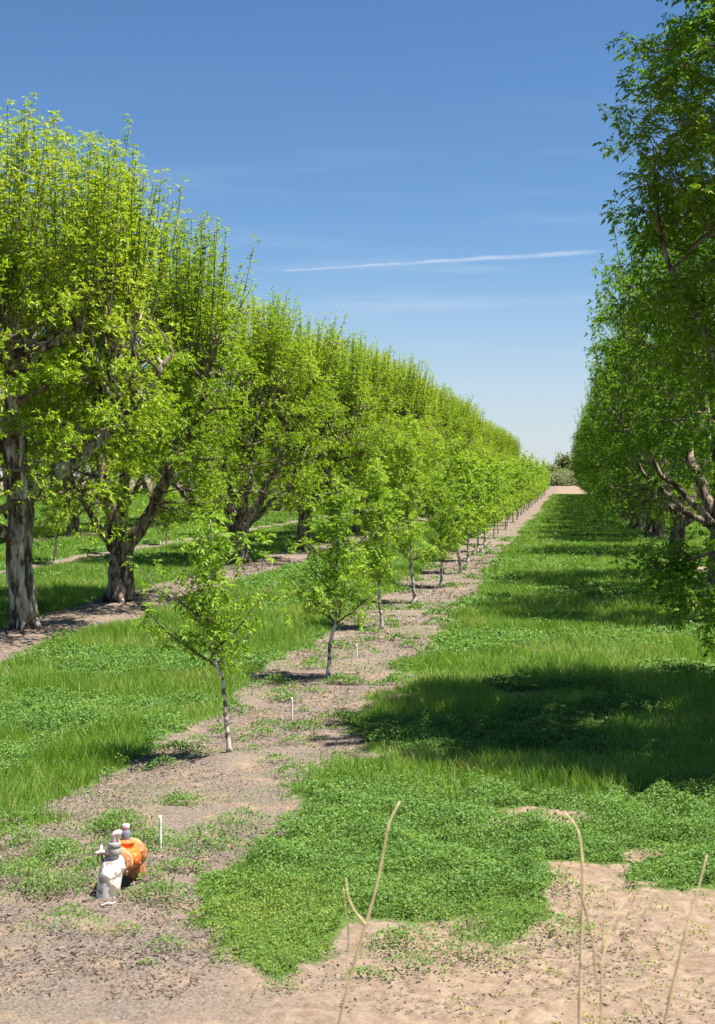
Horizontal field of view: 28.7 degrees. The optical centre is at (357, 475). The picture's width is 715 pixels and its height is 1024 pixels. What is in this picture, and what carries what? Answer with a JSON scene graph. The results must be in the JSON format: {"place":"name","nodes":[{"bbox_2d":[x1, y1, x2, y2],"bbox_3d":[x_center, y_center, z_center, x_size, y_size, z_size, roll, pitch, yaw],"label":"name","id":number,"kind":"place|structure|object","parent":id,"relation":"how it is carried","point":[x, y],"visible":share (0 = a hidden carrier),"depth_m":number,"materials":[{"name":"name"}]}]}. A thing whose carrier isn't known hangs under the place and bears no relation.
{"place":"outdoors","nodes":[
{"label":"outdoors","id":0,"kind":"place"},
{"bbox_2d":[0,477,714,1023],"bbox_3d":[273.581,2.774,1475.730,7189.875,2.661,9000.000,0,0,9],"label":"ground","id":1,"kind":"structure","parent":0,"point":[78,1003],"depth_m":13.00,"materials":[{"name":"soil"}]},
{"bbox_2d":[0,364,27,498],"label":"pecan tree","id":2,"kind":"object","parent":1,"relation":"on","point":[0,432],"visible":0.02,"depth_m":73.76,"materials":[{"name":"green plant"}]},
{"bbox_2d":[0,343,80,542],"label":"pecan tree","id":3,"kind":"object","parent":1,"relation":"on","point":[5,514],"visible":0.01,"depth_m":81.90,"materials":[{"name":"green plant"}]},
{"bbox_2d":[33,465,88,564],"bbox_3d":[-13.442,1.434,63.397,2.377,5.304,2.521,0,0,32],"label":"pecan sapling","id":4,"kind":"object","parent":1,"relation":"on","point":[57,530],"visible":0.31,"depth_m":63.23,"materials":[{"name":"green plant"}]},
{"bbox_2d":[30,368,149,536],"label":"pecan tree","id":5,"kind":"object","parent":1,"relation":"on","point":[73,524],"visible":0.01,"depth_m":91.85,"materials":[{"name":"green plant"}]},
{"bbox_2d":[0,92,193,630],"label":"pecan tree","id":6,"kind":"object","parent":1,"relation":"on","point":[95,280],"visible":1,"depth_m":34.22,"materials":[{"name":"green plant"}]},
{"bbox_2d":[93,472,118,531],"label":"pecan sapling","id":7,"kind":"object","parent":1,"relation":"on","point":[102,516],"visible":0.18,"depth_m":71.07,"materials":[{"name":"green plant"}]},
{"bbox_2d":[96,823,146,898],"bbox_3d":[-2.296,3.793,13.687,0.299,0.780,0.818,0,0,16],"label":"irrigation valve","id":8,"kind":"object","parent":1,"relation":"on","point":[125,854],"visible":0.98,"depth_m":13.44,"materials":[{"name":"white paint"}]},
{"bbox_2d":[74,369,173,505],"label":"pecan tree","id":9,"kind":"object","parent":1,"relation":"on","point":[136,488],"visible":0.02,"depth_m":101.61,"materials":[{"name":"green plant"}]},
{"bbox_2d":[0,191,274,603],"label":"pecan tree","id":10,"kind":"object","parent":1,"relation":"on","point":[199,320],"visible":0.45,"depth_m":42.23,"materials":[{"name":"green plant"}]},
{"bbox_2d":[159,815,161,848],"bbox_3d":[-2.130,3.892,15.111,0.035,0.456,0.035,-1,-1,12],"label":"marker stake","id":11,"kind":"object","parent":1,"relation":"on","point":[160,828],"visible":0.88,"depth_m":15.10,"materials":[{"name":"white plastic"}]},
{"bbox_2d":[151,487,178,543],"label":"pecan sapling","id":12,"kind":"object","parent":1,"relation":"on","point":[166,528],"visible":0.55,"depth_m":80.62,"materials":[{"name":"green plant"}]},
{"bbox_2d":[118,387,213,525],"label":"pecan tree","id":13,"kind":"object","parent":1,"relation":"on","point":[144,486],"visible":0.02,"depth_m":111.37,"materials":[{"name":"green plant"}]},
{"bbox_2d":[152,396,238,521],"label":"pecan tree","id":14,"kind":"object","parent":1,"relation":"on","point":[189,491],"visible":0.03,"depth_m":121.46,"materials":[{"name":"green plant"}]},
{"bbox_2d":[121,507,292,752],"bbox_3d":[-2.092,2.175,19.703,2.072,3.505,1.655,0,0,-35],"label":"pecan sapling","id":15,"kind":"object","parent":1,"relation":"on","point":[207,558],"visible":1,"depth_m":19.55,"materials":[{"name":"green plant"}]},
{"bbox_2d":[190,462,224,536],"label":"pecan sapling","id":16,"kind":"object","parent":1,"relation":"on","point":[204,496],"visible":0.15,"depth_m":89.90,"materials":[{"name":"green plant"}]},
{"bbox_2d":[188,389,265,517],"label":"pecan tree","id":17,"kind":"object","parent":1,"relation":"on","point":[232,470],"visible":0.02,"depth_m":131.42,"materials":[{"name":"green plant"}]},
{"bbox_2d":[128,285,347,563],"bbox_3d":[-5.253,-2.187,63.332,10.138,12.609,11.183,0,0,30],"label":"pecan tree","id":18,"kind":"object","parent":1,"relation":"on","point":[275,341],"visible":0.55,"depth_m":62.39,"materials":[{"name":"green plant"}]},
{"bbox_2d":[229,470,252,510],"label":"pecan sapling","id":19,"kind":"object","parent":1,"relation":"on","point":[238,488],"visible":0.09,"depth_m":98.73,"materials":[{"name":"green plant"}]},
{"bbox_2d":[217,409,280,505],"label":"pecan tree","id":20,"kind":"object","parent":1,"relation":"on","point":[257,471],"visible":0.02,"depth_m":140.54,"materials":[{"name":"green plant"}]},
{"bbox_2d":[0,523,522,885],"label":"short turf","id":21,"kind":"structure","parent":1,"relation":"on","point":[300,681],"depth_m":24.89,"materials":[{"name":"green plant"}]},
{"bbox_2d":[255,480,275,526],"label":"pecan sapling","id":22,"kind":"object","parent":1,"relation":"on","point":[265,504],"visible":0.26,"depth_m":107.11,"materials":[{"name":"green plant"}]},
{"bbox_2d":[236,452,298,510],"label":"pecan tree","id":23,"kind":"object","parent":1,"relation":"on","point":[266,475],"depth_m":150.30,"materials":[{"name":"green plant"}]},
{"bbox_2d":[260,443,309,510],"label":"pecan tree","id":24,"kind":"object","parent":1,"relation":"on","point":[279,508],"visible":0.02,"depth_m":159.53,"materials":[{"name":"green plant"}]},
{"bbox_2d":[278,494,295,522],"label":"pecan sapling","id":25,"kind":"object","parent":1,"relation":"on","point":[289,509],"visible":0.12,"depth_m":116.82,"materials":[{"name":"green plant"}]},
{"bbox_2d":[291,697,292,719],"bbox_3d":[-1.079,3.898,23.102,0.034,0.488,0.034,-2,-1,34],"label":"marker stake","id":26,"kind":"object","parent":1,"relation":"on","point":[291,708],"visible":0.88,"depth_m":23.09,"materials":[{"name":"white plastic"}]},
{"bbox_2d":[218,321,394,550],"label":"pecan tree","id":27,"kind":"object","parent":1,"relation":"on","point":[351,390],"visible":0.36,"depth_m":71.73,"materials":[{"name":"green plant"}]},
{"bbox_2d":[280,467,397,677],"bbox_3d":[-0.374,1.937,27.551,2.370,4.253,2.283,0,0,0],"label":"pecan sapling","id":28,"kind":"object","parent":1,"relation":"on","point":[330,559],"visible":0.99,"depth_m":27.52,"materials":[{"name":"green plant"}]},
{"bbox_2d":[260,336,421,542],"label":"pecan tree","id":29,"kind":"object","parent":1,"relation":"on","point":[388,416],"visible":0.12,"depth_m":81.61,"materials":[{"name":"green plant"}]},
{"bbox_2d":[0,534,697,994],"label":"weeds","id":30,"kind":"object","parent":1,"relation":"on","point":[114,818],"visible":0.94,"depth_m":15.02,"materials":[{"name":"green plant"}]},
{"bbox_2d":[0,515,714,941],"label":"clover","id":31,"kind":"object","parent":1,"relation":"on","point":[272,843],"visible":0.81,"depth_m":19.10,"materials":[{"name":"green plant"}]},
{"bbox_2d":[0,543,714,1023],"bbox_3d":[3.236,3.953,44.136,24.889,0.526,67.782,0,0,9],"label":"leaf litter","id":32,"kind":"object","parent":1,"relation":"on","point":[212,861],"visible":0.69,"depth_m":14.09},
{"bbox_2d":[297,343,431,534],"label":"pecan tree","id":33,"kind":"object","parent":1,"relation":"on","point":[356,528],"visible":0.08,"depth_m":90.94,"materials":[{"name":"green plant"}]},
{"bbox_2d":[157,844,579,978],"bbox_3d":[0.265,3.918,13.082,3.920,0.257,4.101,0,0,9],"label":"yellowing clover","id":34,"kind":"object","parent":1,"relation":"on","point":[231,922],"visible":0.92,"depth_m":12.69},
{"bbox_2d":[338,801,399,1023],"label":"dry stalk","id":35,"kind":"object","parent":1,"relation":"on","point":[347,985],"visible":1,"depth_m":5.06,"materials":[{"name":"plant"}]},
{"bbox_2d":[344,451,418,628],"bbox_3d":[0.586,1.686,36.166,2.110,4.669,1.843,0,0,-27],"label":"pecan sapling","id":36,"kind":"object","parent":1,"relation":"on","point":[380,557],"visible":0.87,"depth_m":36.10,"materials":[{"name":"green plant"}]},
{"bbox_2d":[334,359,444,528],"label":"pecan tree","id":37,"kind":"object","parent":1,"relation":"on","point":[427,410],"visible":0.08,"depth_m":100.52,"materials":[{"name":"green plant"}]},
{"bbox_2d":[350,373,452,524],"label":"pecan tree","id":38,"kind":"object","parent":1,"relation":"on","point":[437,418],"visible":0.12,"depth_m":111.22,"materials":[{"name":"green plant"}]},
{"bbox_2d":[368,407,449,602],"bbox_3d":[1.586,0.951,43.742,2.556,6.227,2.711,0,0,0],"label":"pecan sapling","id":39,"kind":"object","parent":1,"relation":"on","point":[412,533],"visible":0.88,"depth_m":43.43,"materials":[{"name":"green plant"}]},
{"bbox_2d":[385,383,464,520],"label":"pecan tree","id":40,"kind":"object","parent":1,"relation":"on","point":[446,431],"visible":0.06,"depth_m":120.63,"materials":[{"name":"green plant"}]},
{"bbox_2d":[404,458,476,586],"bbox_3d":[3.005,1.686,50.358,2.447,4.774,2.663,0,0,19],"label":"pecan sapling","id":41,"kind":"object","parent":1,"relation":"on","point":[438,514],"visible":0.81,"depth_m":50.16,"materials":[{"name":"green plant"}]},
{"bbox_2d":[418,384,475,517],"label":"pecan tree","id":42,"kind":"object","parent":1,"relation":"on","point":[460,423],"visible":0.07,"depth_m":131.00,"materials":[{"name":"green plant"}]},
{"bbox_2d":[421,390,479,512],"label":"pecan tree","id":43,"kind":"object","parent":1,"relation":"on","point":[469,432],"visible":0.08,"depth_m":141.12,"materials":[{"name":"green plant"}]},
{"bbox_2d":[416,435,486,573],"bbox_3d":[3.929,1.199,57.903,2.782,5.854,2.623,0,0,-38],"label":"pecan sapling","id":44,"kind":"object","parent":1,"relation":"on","point":[459,461],"visible":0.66,"depth_m":57.82,"materials":[{"name":"green plant"}]},
{"bbox_2d":[437,395,485,506],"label":"pecan tree","id":45,"kind":"object","parent":1,"relation":"on","point":[477,440],"visible":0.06,"depth_m":149.33,"materials":[{"name":"green plant"}]},
{"bbox_2d":[444,400,491,507],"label":"pecan tree","id":46,"kind":"object","parent":1,"relation":"on","point":[477,423],"visible":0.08,"depth_m":158.56,"materials":[{"name":"green plant"}]},
{"bbox_2d":[436,450,501,560],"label":"pecan sapling","id":47,"kind":"object","parent":1,"relation":"on","point":[478,496],"visible":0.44,"depth_m":65.73,"materials":[{"name":"green plant"}]},
{"bbox_2d":[455,412,494,506],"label":"pecan tree","id":48,"kind":"object","parent":1,"relation":"on","point":[481,452],"visible":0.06,"depth_m":168.53,"materials":[{"name":"green plant"}]},
{"bbox_2d":[460,420,497,505],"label":"pecan tree","id":49,"kind":"object","parent":1,"relation":"on","point":[489,437],"visible":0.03,"depth_m":178.01,"materials":[{"name":"green plant"}]},
{"bbox_2d":[459,460,499,551],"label":"pecan sapling","id":50,"kind":"object","parent":1,"relation":"on","point":[481,480],"visible":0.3,"depth_m":73.28,"materials":[{"name":"green plant"}]},
{"bbox_2d":[465,419,500,497],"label":"pecan tree","id":51,"kind":"object","parent":1,"relation":"on","point":[492,445],"visible":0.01,"depth_m":189.23,"materials":[{"name":"green plant"}]},
{"bbox_2d":[460,448,513,544],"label":"pecan sapling","id":52,"kind":"object","parent":1,"relation":"on","point":[495,482],"visible":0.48,"depth_m":81.25,"materials":[{"name":"green plant"}]},
{"bbox_2d":[473,422,505,499],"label":"pecan tree","id":53,"kind":"object","parent":1,"relation":"on","point":[499,449],"visible":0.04,"depth_m":206.89,"materials":[{"name":"green plant"}]},
{"bbox_2d":[481,421,502,482],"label":"pecan tree","id":54,"kind":"object","parent":1,"relation":"on","point":[496,442],"visible":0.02,"depth_m":198.27,"materials":[{"name":"green plant"}]},
{"bbox_2d":[481,423,511,494],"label":"pecan tree","id":55,"kind":"object","parent":1,"relation":"on","point":[503,434],"visible":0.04,"depth_m":216.48,"materials":[{"name":"green plant"}]},
{"bbox_2d":[485,478,509,538],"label":"pecan sapling","id":56,"kind":"object","parent":1,"relation":"on","point":[497,499],"visible":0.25,"depth_m":88.97,"materials":[{"name":"green plant"}]},
{"bbox_2d":[484,427,512,480],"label":"pecan tree","id":57,"kind":"object","parent":1,"relation":"on","point":[506,448],"depth_m":226.26,"materials":[{"name":"green plant"}]},
{"bbox_2d":[491,469,511,532],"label":"pecan sapling","id":58,"kind":"object","parent":1,"relation":"on","point":[502,480],"visible":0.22,"depth_m":96.95,"materials":[{"name":"green plant"}]},
{"bbox_2d":[491,426,512,479],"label":"pecan tree","id":59,"kind":"object","parent":1,"relation":"on","point":[507,444],"visible":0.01,"depth_m":235.85,"materials":[{"name":"green plant"}]},
{"bbox_2d":[495,460,520,525],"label":"pecan sapling","id":60,"kind":"object","parent":1,"relation":"on","point":[510,477],"visible":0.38,"depth_m":112.57,"materials":[{"name":"green plant"}]},
{"bbox_2d":[500,474,518,528],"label":"pecan sapling","id":61,"kind":"object","parent":1,"relation":"on","point":[509,513],"visible":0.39,"depth_m":104.92,"materials":[{"name":"green plant"}]},
{"bbox_2d":[501,429,517,461],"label":"pecan tree","id":62,"kind":"object","parent":1,"relation":"on","point":[509,446],"depth_m":245.02,"materials":[{"name":"green plant"}]},
{"bbox_2d":[505,431,516,462],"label":"pecan tree","id":63,"kind":"object","parent":1,"relation":"on","point":[513,447],"visible":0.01,"depth_m":255.12,"materials":[{"name":"green plant"}]},
{"bbox_2d":[508,434,519,483],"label":"pecan tree","id":64,"kind":"object","parent":1,"relation":"on","point":[515,448],"visible":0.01,"depth_m":263.96,"materials":[{"name":"green plant"}]},
{"bbox_2d":[500,461,530,522],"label":"pecan sapling","id":65,"kind":"object","parent":1,"relation":"on","point":[519,483],"visible":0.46,"depth_m":120.43,"materials":[{"name":"green plant"}]},
{"bbox_2d":[512,437,520,464],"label":"pecan tree","id":66,"kind":"object","parent":1,"relation":"on","point":[516,449],"visible":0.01,"depth_m":275.04,"materials":[{"name":"green plant"}]},
{"bbox_2d":[508,458,528,516],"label":"pecan sapling","id":67,"kind":"object","parent":1,"relation":"on","point":[516,478],"visible":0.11,"depth_m":136.10,"materials":[{"name":"green plant"}]},
{"bbox_2d":[503,460,534,519],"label":"pecan sapling","id":68,"kind":"object","parent":1,"relation":"on","point":[521,477],"visible":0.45,"depth_m":128.10,"materials":[{"name":"green plant"}]},
{"bbox_2d":[513,454,538,514],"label":"pecan sapling","id":69,"kind":"object","parent":1,"relation":"on","point":[523,462],"visible":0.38,"depth_m":143.26,"materials":[{"name":"green plant"}]},
{"bbox_2d":[513,450,540,512],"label":"pecan sapling","id":70,"kind":"object","parent":1,"relation":"on","point":[524,455],"visible":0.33,"depth_m":151.69,"materials":[{"name":"green plant"}]},
{"bbox_2d":[519,478,537,510],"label":"pecan sapling","id":71,"kind":"object","parent":1,"relation":"on","point":[528,501],"visible":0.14,"depth_m":160.23,"materials":[{"name":"green plant"}]},
{"bbox_2d":[528,470,538,508],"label":"pecan sapling","id":72,"kind":"object","parent":1,"relation":"on","point":[532,488],"visible":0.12,"depth_m":168.42,"materials":[{"name":"green plant"}]},
{"bbox_2d":[526,473,540,506],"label":"pecan sapling","id":73,"kind":"object","parent":1,"relation":"on","point":[535,492],"visible":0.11,"depth_m":183.77,"materials":[{"name":"green plant"}]},
{"bbox_2d":[528,456,543,507],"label":"pecan sapling","id":74,"kind":"object","parent":1,"relation":"on","point":[537,476],"visible":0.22,"depth_m":176.11,"materials":[{"name":"green plant"}]},
{"bbox_2d":[529,459,542,504],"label":"pecan sapling","id":75,"kind":"object","parent":1,"relation":"on","point":[536,473],"visible":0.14,"depth_m":191.80,"materials":[{"name":"green plant"}]},
{"bbox_2d":[532,458,546,501],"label":"pecan sapling","id":76,"kind":"object","parent":1,"relation":"on","point":[543,479],"visible":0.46,"depth_m":215.73,"materials":[{"name":"green plant"}]},
{"bbox_2d":[540,466,547,498],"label":"pecan sapling","id":77,"kind":"object","parent":1,"relation":"on","point":[545,477],"visible":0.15,"depth_m":239.06,"materials":[{"name":"green plant"}]},
{"bbox_2d":[540,458,550,495],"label":"pecan sapling","id":78,"kind":"object","parent":1,"relation":"on","point":[543,462],"visible":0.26,"depth_m":271.24,"materials":[{"name":"green plant"}]},
{"bbox_2d":[541,467,550,498],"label":"pecan sapling","id":79,"kind":"object","parent":1,"relation":"on","point":[545,481],"visible":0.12,"depth_m":247.32,"materials":[{"name":"green plant"}]},
{"bbox_2d":[542,461,566,473],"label":"round tree","id":80,"kind":"object","parent":1,"relation":"on","point":[553,468],"visible":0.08,"depth_m":369.64,"materials":[{"name":"green plant"}]},
{"bbox_2d":[546,467,572,485],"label":"grey shrub","id":81,"kind":"object","parent":1,"relation":"on","point":[562,473],"visible":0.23,"depth_m":349.31,"materials":[{"name":"green plant"}]},
{"bbox_2d":[549,468,571,485],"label":"grey shrub","id":82,"kind":"object","parent":1,"relation":"on","point":[555,478],"visible":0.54,"depth_m":346.36,"materials":[{"name":"green plant"}]},
{"bbox_2d":[553,451,574,473],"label":"dark tree","id":83,"kind":"object","parent":1,"relation":"on","point":[564,462],"visible":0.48,"depth_m":378.42,"materials":[{"name":"green plant"}]},
{"bbox_2d":[558,470,577,485],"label":"grey shrub","id":84,"kind":"object","parent":1,"relation":"on","point":[570,478],"visible":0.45,"depth_m":345.09,"materials":[{"name":"green plant"}]},
{"bbox_2d":[442,855,714,1023],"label":"seedlings","id":85,"kind":"object","parent":1,"relation":"on","point":[632,974],"visible":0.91,"depth_m":11.55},
{"bbox_2d":[564,811,595,1023],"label":"dry stalk","id":86,"kind":"object","parent":1,"relation":"on","point":[583,908],"visible":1,"depth_m":4.96,"materials":[{"name":"plant"}]},
{"bbox_2d":[570,442,603,501],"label":"pecan tree","id":87,"kind":"object","parent":1,"relation":"on","point":[574,464],"visible":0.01,"depth_m":200.59,"materials":[{"name":"green plant"}]},
{"bbox_2d":[570,414,606,500],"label":"pecan tree","id":88,"kind":"object","parent":1,"relation":"on","point":[576,452],"visible":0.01,"depth_m":189.59,"materials":[{"name":"green plant"}]},
{"bbox_2d":[571,405,610,501],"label":"pecan tree","id":89,"kind":"object","parent":1,"relation":"on","point":[578,471],"depth_m":170.32,"materials":[{"name":"green plant"}]},
{"bbox_2d":[573,399,613,508],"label":"pecan tree","id":90,"kind":"object","parent":1,"relation":"on","point":[579,453],"depth_m":160.57,"materials":[{"name":"green plant"}]},
{"bbox_2d":[572,401,617,510],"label":"pecan tree","id":91,"kind":"object","parent":1,"relation":"on","point":[577,476],"visible":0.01,"depth_m":151.69,"materials":[{"name":"green plant"}]},
{"bbox_2d":[574,399,621,514],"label":"pecan tree","id":92,"kind":"object","parent":1,"relation":"on","point":[585,463],"depth_m":141.67,"materials":[{"name":"green plant"}]},
{"bbox_2d":[569,383,634,517],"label":"pecan tree","id":93,"kind":"object","parent":1,"relation":"on","point":[623,513],"visible":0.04,"depth_m":132.55,"materials":[{"name":"green plant"}]},
{"bbox_2d":[574,368,637,524],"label":"pecan tree","id":94,"kind":"object","parent":1,"relation":"on","point":[631,522],"visible":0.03,"depth_m":113.74,"materials":[{"name":"green plant"}]},
{"bbox_2d":[600,888,630,1023],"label":"dry stalk","id":95,"kind":"object","parent":1,"relation":"on","point":[601,964],"visible":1,"depth_m":5.05,"materials":[{"name":"plant"}]},
{"bbox_2d":[575,374,672,519],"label":"pecan tree","id":96,"kind":"object","parent":1,"relation":"on","point":[630,509],"visible":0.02,"depth_m":122.54,"materials":[{"name":"green plant"}]},
{"bbox_2d":[573,355,678,529],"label":"pecan tree","id":97,"kind":"object","parent":1,"relation":"on","point":[637,525],"visible":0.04,"depth_m":102.88,"materials":[{"name":"green plant"}]},
{"bbox_2d":[576,353,711,534],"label":"pecan tree","id":98,"kind":"object","parent":1,"relation":"on","point":[648,528],"visible":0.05,"depth_m":93.77,"materials":[{"name":"green plant"}]},
{"bbox_2d":[579,331,714,537],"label":"pecan tree","id":99,"kind":"object","parent":1,"relation":"on","point":[657,529],"visible":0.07,"depth_m":85.01,"materials":[{"name":"green plant"}]},
{"bbox_2d":[580,304,714,551],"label":"pecan tree","id":100,"kind":"object","parent":1,"relation":"on","point":[682,521],"visible":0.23,"depth_m":70.64,"materials":[{"name":"green plant"}]},
{"bbox_2d":[584,219,714,583],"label":"pecan tree","id":101,"kind":"object","parent":1,"relation":"on","point":[706,499],"visible":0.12,"depth_m":51.26,"materials":[{"name":"green plant"}]},
{"bbox_2d":[586,162,714,527],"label":"pecan tree","id":102,"kind":"object","parent":1,"relation":"on","point":[649,437],"visible":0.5,"depth_m":40.97,"materials":[{"name":"green plant"}]},
{"bbox_2d":[592,0,714,657],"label":"pecan tree","id":103,"kind":"object","parent":1,"relation":"on","point":[696,132],"visible":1,"depth_m":21.82,"materials":[{"name":"green plant"}]},
{"bbox_2d":[663,854,707,1023],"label":"dry stalk","id":104,"kind":"object","parent":1,"relation":"on","point":[677,966],"visible":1,"depth_m":4.96,"materials":[{"name":"plant"}]},
{"bbox_2d":[0,493,714,963],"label":"grass","id":105,"kind":"structure","parent":0,"point":[696,699],"depth_m":28.27,"materials":[{"name":"plant"}]},
{"bbox_2d":[0,0,714,476],"label":"sky","id":106,"kind":"structure","parent":0,"point":[430,174],"materials":[{"name":"blue"}]}
]}

